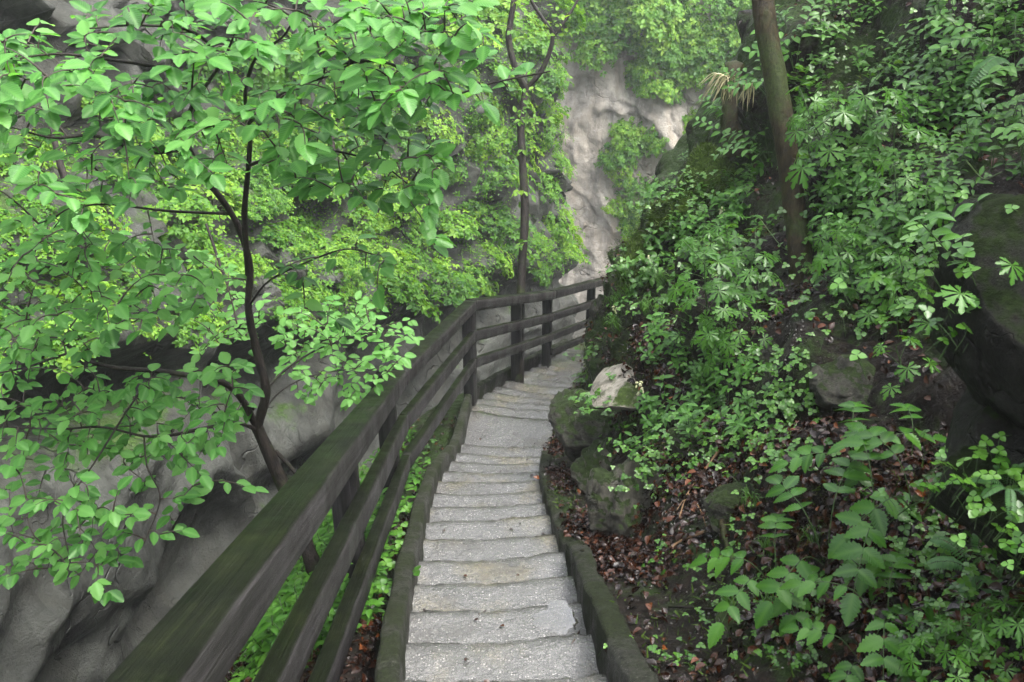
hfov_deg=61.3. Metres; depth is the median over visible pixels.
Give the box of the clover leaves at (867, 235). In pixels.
[841,222,880,251]
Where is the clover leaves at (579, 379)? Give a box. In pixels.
[570,373,587,386]
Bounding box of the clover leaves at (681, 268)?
[658,243,714,291]
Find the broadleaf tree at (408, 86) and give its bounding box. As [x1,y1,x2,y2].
[0,0,550,605]
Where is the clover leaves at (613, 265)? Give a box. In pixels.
[598,247,644,278]
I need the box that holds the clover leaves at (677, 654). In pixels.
[647,617,716,669]
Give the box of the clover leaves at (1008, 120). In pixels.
[971,95,1019,139]
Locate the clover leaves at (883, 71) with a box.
[858,58,901,94]
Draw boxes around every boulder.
[548,388,620,461]
[570,438,615,493]
[585,456,665,538]
[588,294,604,325]
[588,363,643,410]
[616,229,659,295]
[648,192,702,237]
[677,142,735,208]
[703,482,749,533]
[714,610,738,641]
[809,353,875,408]
[928,386,1023,584]
[929,193,1023,429]
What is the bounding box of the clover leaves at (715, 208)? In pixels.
[710,193,738,223]
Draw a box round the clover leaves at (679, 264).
[661,251,698,278]
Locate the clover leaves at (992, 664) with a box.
[965,617,1023,681]
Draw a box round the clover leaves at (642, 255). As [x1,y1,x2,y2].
[632,241,670,282]
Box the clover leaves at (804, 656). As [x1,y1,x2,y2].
[773,623,830,678]
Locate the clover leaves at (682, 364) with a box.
[659,360,708,383]
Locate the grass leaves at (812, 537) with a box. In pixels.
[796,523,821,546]
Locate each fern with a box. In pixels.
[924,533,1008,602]
[927,13,1023,87]
[969,464,1023,516]
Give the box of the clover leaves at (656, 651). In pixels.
[598,635,678,668]
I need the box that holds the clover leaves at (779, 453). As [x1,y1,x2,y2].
[744,438,788,489]
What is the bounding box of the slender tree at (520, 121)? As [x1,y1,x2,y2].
[474,0,578,382]
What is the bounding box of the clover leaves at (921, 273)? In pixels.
[859,238,965,313]
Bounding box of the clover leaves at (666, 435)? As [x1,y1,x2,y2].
[645,417,696,457]
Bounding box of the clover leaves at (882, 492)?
[872,429,950,510]
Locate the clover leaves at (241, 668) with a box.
[229,649,255,676]
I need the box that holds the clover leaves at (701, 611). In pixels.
[682,598,718,623]
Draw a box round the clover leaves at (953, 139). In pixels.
[938,128,980,148]
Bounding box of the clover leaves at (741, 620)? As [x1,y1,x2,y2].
[737,599,790,641]
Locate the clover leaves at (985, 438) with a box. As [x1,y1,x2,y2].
[934,434,1023,487]
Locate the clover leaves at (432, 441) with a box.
[402,439,436,453]
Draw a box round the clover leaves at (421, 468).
[407,460,430,481]
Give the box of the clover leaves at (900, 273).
[869,251,928,288]
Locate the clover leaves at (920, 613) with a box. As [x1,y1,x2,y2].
[908,601,980,654]
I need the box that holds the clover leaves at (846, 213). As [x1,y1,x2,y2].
[843,209,869,233]
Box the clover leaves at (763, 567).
[756,549,790,581]
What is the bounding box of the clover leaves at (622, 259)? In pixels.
[607,251,656,276]
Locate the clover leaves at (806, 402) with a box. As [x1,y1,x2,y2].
[769,383,818,416]
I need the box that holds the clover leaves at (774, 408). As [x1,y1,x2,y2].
[764,388,816,427]
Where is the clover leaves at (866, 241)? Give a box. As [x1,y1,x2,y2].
[863,223,933,258]
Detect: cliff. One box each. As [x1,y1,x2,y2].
[0,0,578,681]
[554,0,738,303]
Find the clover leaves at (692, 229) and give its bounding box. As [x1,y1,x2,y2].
[669,206,709,242]
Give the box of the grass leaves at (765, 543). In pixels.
[754,534,773,556]
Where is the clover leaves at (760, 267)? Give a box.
[736,253,787,278]
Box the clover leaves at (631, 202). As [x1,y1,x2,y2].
[626,192,666,213]
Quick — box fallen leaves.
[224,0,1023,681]
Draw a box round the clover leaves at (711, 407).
[699,391,718,414]
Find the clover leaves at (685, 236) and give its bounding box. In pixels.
[679,212,719,238]
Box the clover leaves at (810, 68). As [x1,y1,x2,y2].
[791,51,833,79]
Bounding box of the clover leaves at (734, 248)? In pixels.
[693,238,738,260]
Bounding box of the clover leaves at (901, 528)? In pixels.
[874,523,955,577]
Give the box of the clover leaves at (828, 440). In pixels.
[778,428,840,477]
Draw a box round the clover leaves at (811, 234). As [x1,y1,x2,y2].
[782,214,836,271]
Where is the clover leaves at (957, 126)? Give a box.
[913,119,981,143]
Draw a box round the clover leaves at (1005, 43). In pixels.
[981,30,1023,67]
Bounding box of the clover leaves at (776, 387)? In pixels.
[758,364,812,418]
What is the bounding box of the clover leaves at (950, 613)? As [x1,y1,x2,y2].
[945,612,1021,662]
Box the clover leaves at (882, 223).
[879,200,949,234]
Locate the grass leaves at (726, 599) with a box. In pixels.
[715,594,736,605]
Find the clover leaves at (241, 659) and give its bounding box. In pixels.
[234,603,285,676]
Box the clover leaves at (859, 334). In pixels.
[819,298,929,352]
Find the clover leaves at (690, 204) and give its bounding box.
[645,180,709,215]
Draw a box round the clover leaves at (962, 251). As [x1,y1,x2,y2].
[830,190,1018,304]
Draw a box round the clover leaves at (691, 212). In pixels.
[674,205,708,227]
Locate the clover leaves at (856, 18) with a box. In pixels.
[830,3,883,33]
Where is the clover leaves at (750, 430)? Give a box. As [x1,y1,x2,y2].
[725,411,784,457]
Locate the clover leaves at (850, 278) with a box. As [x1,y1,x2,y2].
[810,257,866,302]
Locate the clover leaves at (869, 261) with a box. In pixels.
[851,235,875,278]
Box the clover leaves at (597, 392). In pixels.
[564,372,615,415]
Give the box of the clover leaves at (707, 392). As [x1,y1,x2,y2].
[692,386,720,410]
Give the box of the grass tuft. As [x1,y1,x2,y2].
[698,73,765,107]
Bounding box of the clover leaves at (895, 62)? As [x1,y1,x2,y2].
[887,56,936,79]
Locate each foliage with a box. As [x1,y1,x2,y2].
[246,620,274,664]
[248,612,283,661]
[256,606,307,667]
[268,588,320,646]
[269,608,336,659]
[274,598,296,613]
[282,574,299,587]
[285,580,304,604]
[286,587,324,639]
[292,565,305,584]
[303,541,326,569]
[305,576,341,608]
[306,627,327,667]
[313,527,328,553]
[314,624,326,653]
[316,525,333,550]
[318,519,333,552]
[324,509,333,532]
[326,584,341,622]
[334,562,352,608]
[340,573,384,622]
[359,462,367,483]
[364,525,371,537]
[365,520,396,543]
[368,566,388,599]
[370,447,379,458]
[374,553,384,577]
[375,496,402,514]
[379,487,415,517]
[380,547,390,561]
[403,425,417,443]
[404,474,422,498]
[407,463,427,487]
[613,431,656,451]
[619,256,643,288]
[634,342,659,365]
[634,389,657,412]
[638,374,679,416]
[640,396,663,433]
[641,312,671,337]
[641,349,663,370]
[641,400,672,427]
[642,222,666,246]
[642,238,664,286]
[643,314,668,350]
[644,178,665,205]
[645,221,685,257]
[653,252,676,272]
[654,331,680,354]
[664,221,692,242]
[665,211,684,240]
[667,188,688,202]
[667,349,690,373]
[669,397,694,424]
[674,238,704,260]
[674,312,692,345]
[674,405,708,447]
[676,216,708,241]
[678,403,729,430]
[679,368,722,409]
[683,361,719,384]
[684,204,707,227]
[685,372,711,391]
[689,231,724,269]
[691,195,707,207]
[693,215,711,239]
[694,385,725,410]
[695,323,728,356]
[696,173,729,206]
[696,346,720,379]
[697,349,722,379]
[706,350,735,388]
[707,189,744,217]
[708,365,724,393]
[710,225,733,255]
[711,210,734,232]
[712,189,742,214]
[714,358,757,394]
[720,225,739,250]
[721,169,738,186]
[723,212,747,231]
[723,404,767,437]
[727,186,750,213]
[729,168,756,193]
[729,251,757,276]
[730,230,766,266]
[730,347,763,378]
[733,388,758,412]
[741,176,764,204]
[747,214,777,234]
[750,338,780,366]
[754,134,762,156]
[775,5,792,32]
[791,255,813,274]
[794,67,816,104]
[798,97,824,119]
[801,144,829,179]
[805,166,825,196]
[806,42,834,67]
[808,180,846,213]
[809,212,838,248]
[810,132,844,165]
[810,212,877,247]
[811,12,847,50]
[812,245,852,283]
[819,0,840,15]
[819,46,836,66]
[819,258,861,282]
[821,159,851,208]
[821,197,855,218]
[825,161,857,192]
[831,18,854,42]
[831,217,878,244]
[832,176,871,209]
[837,0,857,16]
[838,97,886,129]
[841,134,866,182]
[843,138,877,161]
[844,150,880,173]
[849,45,875,71]
[850,153,889,198]
[854,0,882,26]
[854,242,884,261]
[855,255,886,284]
[857,187,914,234]
[858,148,913,170]
[860,102,891,133]
[860,281,890,318]
[862,64,895,94]
[869,232,922,258]
[876,32,909,65]
[876,266,919,290]
[880,191,920,240]
[884,80,926,121]
[884,148,909,183]
[884,177,922,203]
[887,83,905,112]
[888,288,931,323]
[894,64,937,91]
[897,86,940,126]
[901,124,952,151]
[902,25,919,50]
[903,138,941,184]
[903,193,991,259]
[907,65,952,100]
[907,201,949,238]
[909,101,940,138]
[910,80,951,105]
[916,182,963,213]
[917,0,949,40]
[919,42,960,70]
[922,48,950,78]
[926,166,993,198]
[929,89,972,131]
[932,143,971,180]
[935,0,957,25]
[935,119,992,170]
[936,61,967,96]
[936,82,975,117]
[937,53,987,100]
[938,107,969,131]
[939,18,972,51]
[950,29,1002,65]
[951,110,991,157]
[955,56,990,81]
[963,29,1003,54]
[963,86,995,116]
[964,56,1000,86]
[967,89,1023,143]
[969,63,1023,98]
[973,0,1007,19]
[978,4,1023,36]
[984,93,1023,124]
[987,135,1023,179]
[992,28,1023,65]
[998,0,1017,6]
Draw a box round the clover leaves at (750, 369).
[733,360,772,381]
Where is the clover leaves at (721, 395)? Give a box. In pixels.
[704,384,742,408]
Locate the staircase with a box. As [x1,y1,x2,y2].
[402,348,607,681]
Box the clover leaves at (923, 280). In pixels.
[905,279,929,311]
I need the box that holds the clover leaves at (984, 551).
[941,515,1021,585]
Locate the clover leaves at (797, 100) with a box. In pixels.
[794,91,820,113]
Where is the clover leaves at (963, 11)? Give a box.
[924,0,968,24]
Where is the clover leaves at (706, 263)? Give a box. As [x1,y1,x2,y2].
[702,242,732,269]
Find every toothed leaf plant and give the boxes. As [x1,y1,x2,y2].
[688,513,828,648]
[754,450,921,628]
[769,401,945,500]
[778,551,967,681]
[781,603,923,681]
[827,402,944,458]
[828,424,929,558]
[831,422,944,626]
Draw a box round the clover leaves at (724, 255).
[721,251,780,288]
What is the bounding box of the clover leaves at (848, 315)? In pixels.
[831,303,887,345]
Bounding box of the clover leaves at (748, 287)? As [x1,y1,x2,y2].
[711,273,793,305]
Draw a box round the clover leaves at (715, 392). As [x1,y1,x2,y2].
[699,375,725,407]
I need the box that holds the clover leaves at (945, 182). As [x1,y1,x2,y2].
[913,162,991,227]
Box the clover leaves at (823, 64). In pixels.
[799,46,848,72]
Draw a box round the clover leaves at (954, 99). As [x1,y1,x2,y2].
[948,77,1007,105]
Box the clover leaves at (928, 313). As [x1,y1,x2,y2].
[883,278,972,352]
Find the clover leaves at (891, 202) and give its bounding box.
[862,192,915,238]
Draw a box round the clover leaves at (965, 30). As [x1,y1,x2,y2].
[938,10,1009,39]
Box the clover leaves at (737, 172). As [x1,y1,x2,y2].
[732,163,755,185]
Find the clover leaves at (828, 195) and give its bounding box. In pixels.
[777,164,842,217]
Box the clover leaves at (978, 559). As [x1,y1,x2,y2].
[951,545,1015,582]
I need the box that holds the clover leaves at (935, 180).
[885,142,963,209]
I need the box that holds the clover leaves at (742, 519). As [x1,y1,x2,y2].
[729,502,766,535]
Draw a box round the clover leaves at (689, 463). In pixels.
[641,453,694,477]
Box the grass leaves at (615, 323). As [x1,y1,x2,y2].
[603,309,621,330]
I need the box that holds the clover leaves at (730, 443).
[715,412,767,471]
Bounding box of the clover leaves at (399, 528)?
[365,522,408,568]
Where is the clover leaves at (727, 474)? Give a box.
[717,452,737,476]
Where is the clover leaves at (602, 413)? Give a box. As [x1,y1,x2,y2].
[574,400,613,417]
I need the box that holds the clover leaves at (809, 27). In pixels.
[792,8,849,35]
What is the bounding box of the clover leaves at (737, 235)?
[725,231,751,247]
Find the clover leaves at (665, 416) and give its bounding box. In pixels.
[642,410,694,440]
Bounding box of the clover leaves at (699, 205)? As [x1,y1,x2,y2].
[656,189,704,216]
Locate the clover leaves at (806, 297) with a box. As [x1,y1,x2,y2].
[787,281,835,321]
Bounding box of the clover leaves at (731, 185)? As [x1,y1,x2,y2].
[706,166,752,200]
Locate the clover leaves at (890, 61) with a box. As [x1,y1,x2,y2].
[873,52,902,69]
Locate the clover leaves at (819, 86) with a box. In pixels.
[788,79,821,103]
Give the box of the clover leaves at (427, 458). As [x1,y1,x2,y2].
[400,452,430,466]
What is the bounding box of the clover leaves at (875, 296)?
[839,264,911,305]
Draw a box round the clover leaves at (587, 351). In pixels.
[563,337,600,360]
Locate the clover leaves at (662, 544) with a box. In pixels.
[641,534,680,574]
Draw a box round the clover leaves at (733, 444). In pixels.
[705,421,744,461]
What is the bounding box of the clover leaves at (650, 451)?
[648,448,671,459]
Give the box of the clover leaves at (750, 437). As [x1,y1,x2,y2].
[718,429,773,455]
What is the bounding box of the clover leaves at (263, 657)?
[225,607,273,681]
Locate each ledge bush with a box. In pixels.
[0,141,71,183]
[0,143,9,169]
[0,208,36,241]
[0,243,18,272]
[0,263,40,297]
[0,296,20,326]
[0,347,17,392]
[5,193,59,219]
[9,128,68,158]
[15,224,79,264]
[34,312,104,378]
[38,269,128,332]
[50,216,135,267]
[76,188,132,231]
[81,90,149,122]
[99,167,149,192]
[100,263,142,295]
[116,121,174,178]
[131,316,168,340]
[136,236,182,287]
[140,189,218,250]
[147,177,189,205]
[154,117,201,157]
[167,158,197,186]
[172,296,216,352]
[179,176,254,234]
[181,223,227,249]
[182,61,226,89]
[183,243,259,287]
[199,301,231,345]
[207,112,243,155]
[207,169,244,190]
[211,75,249,105]
[224,253,268,283]
[230,194,274,221]
[233,92,268,124]
[236,168,273,191]
[238,16,303,114]
[239,253,279,274]
[241,138,262,158]
[248,221,300,248]
[249,185,290,217]
[258,164,300,191]
[258,182,293,220]
[259,116,302,145]
[262,270,309,311]
[265,296,311,330]
[273,216,317,261]
[276,32,326,84]
[281,141,306,166]
[281,264,332,303]
[290,93,349,148]
[291,214,324,244]
[295,172,317,199]
[296,208,320,229]
[297,310,321,330]
[299,168,343,204]
[306,232,360,286]
[312,20,346,49]
[315,71,342,103]
[316,226,339,248]
[317,283,355,319]
[319,159,371,198]
[326,34,397,85]
[332,246,359,267]
[333,225,382,264]
[334,117,376,171]
[334,263,368,300]
[339,200,386,234]
[348,295,374,321]
[353,166,383,183]
[355,258,384,287]
[357,134,398,176]
[358,107,414,136]
[358,181,403,243]
[368,231,429,275]
[370,2,393,19]
[374,264,443,323]
[381,173,425,220]
[392,214,433,246]
[396,129,418,147]
[397,102,432,130]
[397,129,442,174]
[398,241,435,271]
[405,177,448,227]
[416,263,478,305]
[418,107,464,144]
[426,37,450,55]
[427,255,462,290]
[435,14,502,48]
[436,155,468,196]
[437,205,480,239]
[451,270,479,307]
[454,196,492,220]
[455,60,481,91]
[456,258,488,295]
[459,164,503,197]
[464,96,489,135]
[465,121,513,166]
[470,0,526,35]
[476,275,499,296]
[477,201,516,241]
[480,92,508,129]
[480,239,513,277]
[485,57,521,99]
[486,149,535,193]
[495,214,536,264]
[500,116,527,154]
[503,18,557,59]
[507,90,537,113]
[516,131,548,172]
[521,8,551,34]
[525,112,538,138]
[527,57,560,98]
[529,255,554,287]
[531,165,567,206]
[532,231,555,255]
[533,119,559,151]
[534,229,555,247]
[535,93,554,117]
[542,58,568,99]
[542,200,576,248]
[547,249,564,275]
[550,108,563,125]
[551,150,577,179]
[552,123,565,153]
[553,0,593,31]
[555,0,589,35]
[555,47,570,64]
[555,101,570,119]
[556,62,573,84]
[558,28,583,48]
[559,239,587,263]
[560,0,611,39]
[564,203,574,225]
[565,2,608,46]
[566,23,624,65]
[567,38,621,77]
[568,218,585,248]
[570,0,608,10]
[571,240,590,264]
[584,9,642,55]
[585,7,620,45]
[590,0,614,17]
[593,141,641,171]
[598,157,616,171]
[600,0,672,38]
[600,194,630,218]
[602,157,640,187]
[604,118,646,161]
[605,140,629,161]
[606,0,659,30]
[609,0,636,18]
[609,116,645,147]
[612,30,652,55]
[612,172,641,195]
[613,129,650,164]
[614,176,649,215]
[616,218,635,240]
[618,197,642,234]
[619,209,637,231]
[623,53,663,82]
[624,59,654,89]
[624,76,640,91]
[625,4,678,55]
[627,60,658,81]
[628,0,680,47]
[628,193,649,224]
[630,0,690,52]
[631,0,680,18]
[632,48,658,68]
[632,74,668,99]
[637,82,656,98]
[637,124,669,156]
[639,30,685,69]
[641,47,668,66]
[642,8,682,47]
[643,76,679,103]
[646,136,666,157]
[655,78,676,99]
[656,37,684,74]
[656,68,674,86]
[659,40,685,76]
[660,92,678,105]
[664,54,691,82]
[666,0,710,40]
[667,67,689,83]
[671,0,693,25]
[672,63,698,91]
[672,85,685,105]
[674,38,704,60]
[675,5,695,26]
[675,77,686,88]
[676,13,710,45]
[676,27,729,81]
[681,31,720,59]
[681,46,714,67]
[682,0,737,42]
[682,114,691,133]
[683,106,696,128]
[686,36,724,55]
[688,50,729,86]
[689,19,726,48]
[692,55,730,95]
[697,20,725,59]
[713,29,740,60]
[714,0,751,29]
[717,9,739,40]
[718,22,740,60]
[732,0,751,9]
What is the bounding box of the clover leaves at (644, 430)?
[608,425,651,447]
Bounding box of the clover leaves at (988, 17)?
[902,0,1002,58]
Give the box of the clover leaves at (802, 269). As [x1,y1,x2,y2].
[772,248,823,288]
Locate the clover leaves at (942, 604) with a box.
[926,566,1023,679]
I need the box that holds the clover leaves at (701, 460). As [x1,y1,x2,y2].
[680,437,733,469]
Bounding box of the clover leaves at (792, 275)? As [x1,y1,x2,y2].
[788,237,832,291]
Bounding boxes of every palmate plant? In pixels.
[634,253,663,283]
[645,297,679,330]
[666,236,737,310]
[668,299,720,348]
[669,245,698,271]
[677,259,736,311]
[680,225,731,267]
[680,344,701,368]
[681,281,752,349]
[690,327,741,375]
[699,280,747,326]
[700,310,736,352]
[706,309,772,356]
[707,212,749,264]
[716,257,758,294]
[717,326,766,367]
[721,228,781,303]
[723,251,774,283]
[731,268,784,315]
[777,150,810,175]
[785,82,877,189]
[786,94,859,153]
[790,99,868,171]
[795,80,843,128]
[796,117,826,154]
[797,119,814,166]
[806,216,841,251]
[808,230,857,285]
[812,230,889,290]
[813,222,875,275]
[816,198,857,231]
[818,223,872,255]
[822,62,912,148]
[822,149,869,189]
[826,80,861,117]
[830,245,919,328]
[839,245,896,298]
[841,218,882,255]
[850,87,909,143]
[860,94,932,174]
[867,151,933,221]
[873,335,939,399]
[882,237,937,288]
[893,187,946,243]
[897,619,987,681]
[902,614,957,657]
[908,257,1023,360]
[933,592,1009,668]
[958,600,1023,680]
[969,587,1023,649]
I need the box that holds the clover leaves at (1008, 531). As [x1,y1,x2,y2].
[979,521,1023,586]
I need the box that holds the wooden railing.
[105,276,605,681]
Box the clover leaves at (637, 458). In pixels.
[597,440,646,481]
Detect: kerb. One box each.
[375,339,567,681]
[539,450,574,558]
[566,540,658,681]
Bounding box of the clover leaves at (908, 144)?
[889,115,961,149]
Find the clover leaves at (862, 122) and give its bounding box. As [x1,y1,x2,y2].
[818,91,897,142]
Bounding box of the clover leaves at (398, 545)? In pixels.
[381,540,402,573]
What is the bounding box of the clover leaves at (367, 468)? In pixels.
[359,459,370,475]
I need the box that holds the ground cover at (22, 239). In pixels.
[0,0,582,363]
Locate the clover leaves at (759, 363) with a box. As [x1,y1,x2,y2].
[735,344,778,371]
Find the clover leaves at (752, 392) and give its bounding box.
[748,391,790,431]
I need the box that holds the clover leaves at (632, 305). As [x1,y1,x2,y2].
[606,286,649,324]
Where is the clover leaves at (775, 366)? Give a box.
[753,346,800,386]
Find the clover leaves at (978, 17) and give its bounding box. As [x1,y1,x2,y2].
[955,8,1010,33]
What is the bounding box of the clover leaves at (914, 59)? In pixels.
[891,48,941,93]
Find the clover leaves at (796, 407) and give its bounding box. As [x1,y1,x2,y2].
[768,392,821,422]
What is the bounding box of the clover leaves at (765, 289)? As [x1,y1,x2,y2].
[720,260,793,309]
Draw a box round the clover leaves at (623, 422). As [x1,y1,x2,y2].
[622,410,638,429]
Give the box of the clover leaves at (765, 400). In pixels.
[749,378,813,420]
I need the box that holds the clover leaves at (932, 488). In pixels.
[919,478,1009,550]
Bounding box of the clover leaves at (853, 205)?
[830,185,883,227]
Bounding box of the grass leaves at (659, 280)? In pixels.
[647,266,673,285]
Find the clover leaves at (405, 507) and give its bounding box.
[375,504,409,525]
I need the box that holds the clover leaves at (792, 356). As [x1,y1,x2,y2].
[752,332,814,376]
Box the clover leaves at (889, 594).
[867,583,945,637]
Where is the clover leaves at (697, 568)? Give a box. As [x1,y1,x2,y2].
[682,553,718,586]
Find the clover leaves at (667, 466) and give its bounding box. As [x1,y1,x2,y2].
[629,446,670,475]
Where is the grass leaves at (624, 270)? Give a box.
[615,262,640,284]
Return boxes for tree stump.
[720,60,753,157]
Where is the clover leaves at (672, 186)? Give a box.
[642,182,675,203]
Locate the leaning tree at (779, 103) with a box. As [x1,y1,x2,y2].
[752,0,812,287]
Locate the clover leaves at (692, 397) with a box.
[662,382,716,425]
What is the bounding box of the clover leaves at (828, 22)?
[801,5,872,39]
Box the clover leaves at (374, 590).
[373,564,391,601]
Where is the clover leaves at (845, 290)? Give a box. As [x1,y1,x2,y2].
[837,287,890,323]
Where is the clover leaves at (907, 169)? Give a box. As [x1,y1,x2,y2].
[878,142,956,183]
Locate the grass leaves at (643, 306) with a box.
[634,292,654,316]
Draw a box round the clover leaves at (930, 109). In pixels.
[887,89,956,133]
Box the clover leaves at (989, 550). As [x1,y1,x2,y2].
[982,548,1022,578]
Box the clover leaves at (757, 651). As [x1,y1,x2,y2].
[729,625,789,666]
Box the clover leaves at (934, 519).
[872,506,961,556]
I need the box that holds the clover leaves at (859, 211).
[842,202,883,235]
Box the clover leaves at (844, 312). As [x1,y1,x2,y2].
[838,270,918,325]
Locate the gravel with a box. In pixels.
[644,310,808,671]
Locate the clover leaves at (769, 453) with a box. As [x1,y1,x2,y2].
[745,437,801,475]
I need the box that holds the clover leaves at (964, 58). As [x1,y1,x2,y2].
[922,49,990,85]
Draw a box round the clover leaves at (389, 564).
[373,558,394,594]
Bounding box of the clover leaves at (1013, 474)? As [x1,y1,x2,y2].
[956,431,1023,498]
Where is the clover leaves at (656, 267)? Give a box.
[638,258,672,283]
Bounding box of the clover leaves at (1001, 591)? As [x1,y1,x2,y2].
[979,566,1007,602]
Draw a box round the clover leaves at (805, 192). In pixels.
[804,188,819,214]
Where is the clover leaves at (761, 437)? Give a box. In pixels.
[733,419,792,449]
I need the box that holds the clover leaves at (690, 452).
[667,431,708,455]
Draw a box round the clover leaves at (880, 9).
[863,0,886,18]
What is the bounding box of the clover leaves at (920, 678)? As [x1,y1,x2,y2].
[894,605,1004,681]
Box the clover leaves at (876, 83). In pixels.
[869,69,901,103]
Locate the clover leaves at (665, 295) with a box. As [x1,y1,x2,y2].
[643,279,679,310]
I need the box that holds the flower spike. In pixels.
[635,381,643,394]
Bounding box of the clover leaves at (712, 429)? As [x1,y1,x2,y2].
[709,388,751,437]
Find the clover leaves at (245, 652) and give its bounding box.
[239,575,302,668]
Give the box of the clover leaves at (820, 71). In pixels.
[806,66,850,95]
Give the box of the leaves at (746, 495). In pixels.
[739,485,763,508]
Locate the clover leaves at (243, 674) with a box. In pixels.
[233,615,274,681]
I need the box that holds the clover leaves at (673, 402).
[659,399,682,422]
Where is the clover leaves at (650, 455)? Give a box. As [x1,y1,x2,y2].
[620,445,679,478]
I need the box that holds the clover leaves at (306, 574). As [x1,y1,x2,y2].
[299,571,372,598]
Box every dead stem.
[48,127,85,248]
[205,223,236,300]
[321,78,334,149]
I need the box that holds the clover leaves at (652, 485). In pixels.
[633,464,672,501]
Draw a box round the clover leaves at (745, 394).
[735,375,786,413]
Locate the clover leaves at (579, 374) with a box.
[570,368,586,379]
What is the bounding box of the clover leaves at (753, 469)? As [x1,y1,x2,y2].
[722,434,769,511]
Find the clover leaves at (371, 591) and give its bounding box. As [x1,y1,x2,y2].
[292,584,377,609]
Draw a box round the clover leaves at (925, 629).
[888,588,954,679]
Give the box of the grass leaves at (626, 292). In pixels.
[616,282,638,299]
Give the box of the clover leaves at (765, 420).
[759,414,795,432]
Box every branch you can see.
[668,605,753,614]
[719,519,749,577]
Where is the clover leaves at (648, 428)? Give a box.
[633,411,651,446]
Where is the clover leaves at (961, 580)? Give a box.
[910,569,1007,636]
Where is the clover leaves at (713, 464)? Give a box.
[701,436,735,466]
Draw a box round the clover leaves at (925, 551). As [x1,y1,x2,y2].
[884,531,964,581]
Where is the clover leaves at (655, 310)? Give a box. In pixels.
[642,276,674,312]
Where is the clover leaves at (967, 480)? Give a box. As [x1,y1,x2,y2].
[923,460,1018,541]
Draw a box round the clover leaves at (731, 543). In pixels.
[699,530,745,557]
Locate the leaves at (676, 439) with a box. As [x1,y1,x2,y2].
[665,426,701,458]
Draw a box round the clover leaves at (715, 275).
[708,261,734,287]
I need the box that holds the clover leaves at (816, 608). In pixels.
[798,586,837,628]
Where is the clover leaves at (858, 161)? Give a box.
[826,117,892,167]
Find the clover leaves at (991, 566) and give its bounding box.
[963,548,1003,603]
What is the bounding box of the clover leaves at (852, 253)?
[834,243,868,274]
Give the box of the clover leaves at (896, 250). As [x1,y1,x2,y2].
[876,232,938,272]
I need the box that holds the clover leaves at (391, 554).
[384,545,397,562]
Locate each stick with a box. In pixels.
[670,530,705,553]
[677,449,719,525]
[759,218,802,254]
[965,160,1002,179]
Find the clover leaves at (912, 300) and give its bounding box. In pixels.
[850,261,980,377]
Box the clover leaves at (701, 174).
[676,165,717,196]
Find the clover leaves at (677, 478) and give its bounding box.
[648,467,696,497]
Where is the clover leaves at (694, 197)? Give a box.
[678,172,704,203]
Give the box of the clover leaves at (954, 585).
[885,563,969,624]
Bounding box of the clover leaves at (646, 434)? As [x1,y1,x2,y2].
[627,422,658,443]
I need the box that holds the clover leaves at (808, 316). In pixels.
[752,280,847,325]
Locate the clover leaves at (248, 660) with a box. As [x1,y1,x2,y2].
[246,648,253,666]
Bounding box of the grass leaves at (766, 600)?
[749,591,782,623]
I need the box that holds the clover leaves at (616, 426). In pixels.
[597,420,623,449]
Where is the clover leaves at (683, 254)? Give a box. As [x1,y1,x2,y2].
[669,250,727,292]
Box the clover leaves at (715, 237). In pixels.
[688,228,730,246]
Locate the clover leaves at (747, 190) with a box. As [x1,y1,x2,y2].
[720,162,754,219]
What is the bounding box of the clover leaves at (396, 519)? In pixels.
[381,499,411,521]
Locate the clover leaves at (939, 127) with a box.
[925,123,958,142]
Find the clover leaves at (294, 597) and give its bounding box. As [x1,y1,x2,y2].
[233,594,362,670]
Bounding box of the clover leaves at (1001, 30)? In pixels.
[983,3,1023,36]
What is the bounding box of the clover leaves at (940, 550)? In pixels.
[894,542,990,604]
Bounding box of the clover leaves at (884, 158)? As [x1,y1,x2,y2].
[860,153,895,182]
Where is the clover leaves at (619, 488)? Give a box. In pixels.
[608,447,666,512]
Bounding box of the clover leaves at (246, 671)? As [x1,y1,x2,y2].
[232,635,258,681]
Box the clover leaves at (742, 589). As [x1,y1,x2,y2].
[708,583,744,605]
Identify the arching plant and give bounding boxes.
[692,116,728,142]
[695,94,723,124]
[711,145,769,175]
[716,124,768,162]
[718,151,772,189]
[721,41,764,92]
[729,78,795,106]
[734,158,772,177]
[743,0,821,71]
[787,64,810,90]
[794,104,830,121]
[899,15,966,51]
[928,0,1007,54]
[970,54,993,116]
[980,65,1016,90]
[990,0,1007,36]
[991,123,1023,171]
[1017,125,1023,176]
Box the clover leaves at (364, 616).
[276,593,384,619]
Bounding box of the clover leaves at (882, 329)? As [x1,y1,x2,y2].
[863,308,918,336]
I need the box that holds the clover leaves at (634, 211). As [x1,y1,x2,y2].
[622,201,647,225]
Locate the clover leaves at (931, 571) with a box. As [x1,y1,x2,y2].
[909,560,957,592]
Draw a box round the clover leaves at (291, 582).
[280,579,390,618]
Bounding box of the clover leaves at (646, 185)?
[641,176,651,191]
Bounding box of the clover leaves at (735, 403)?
[725,397,752,422]
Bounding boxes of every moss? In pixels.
[547,1,1020,681]
[612,140,737,297]
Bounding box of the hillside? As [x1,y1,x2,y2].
[238,0,1023,681]
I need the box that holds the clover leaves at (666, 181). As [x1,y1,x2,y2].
[652,172,681,194]
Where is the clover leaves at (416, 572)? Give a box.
[346,565,420,631]
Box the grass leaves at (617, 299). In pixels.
[604,283,625,308]
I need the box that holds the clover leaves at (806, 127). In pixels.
[792,107,826,129]
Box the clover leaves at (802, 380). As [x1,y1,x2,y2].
[771,352,816,412]
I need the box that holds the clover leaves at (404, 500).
[379,486,411,514]

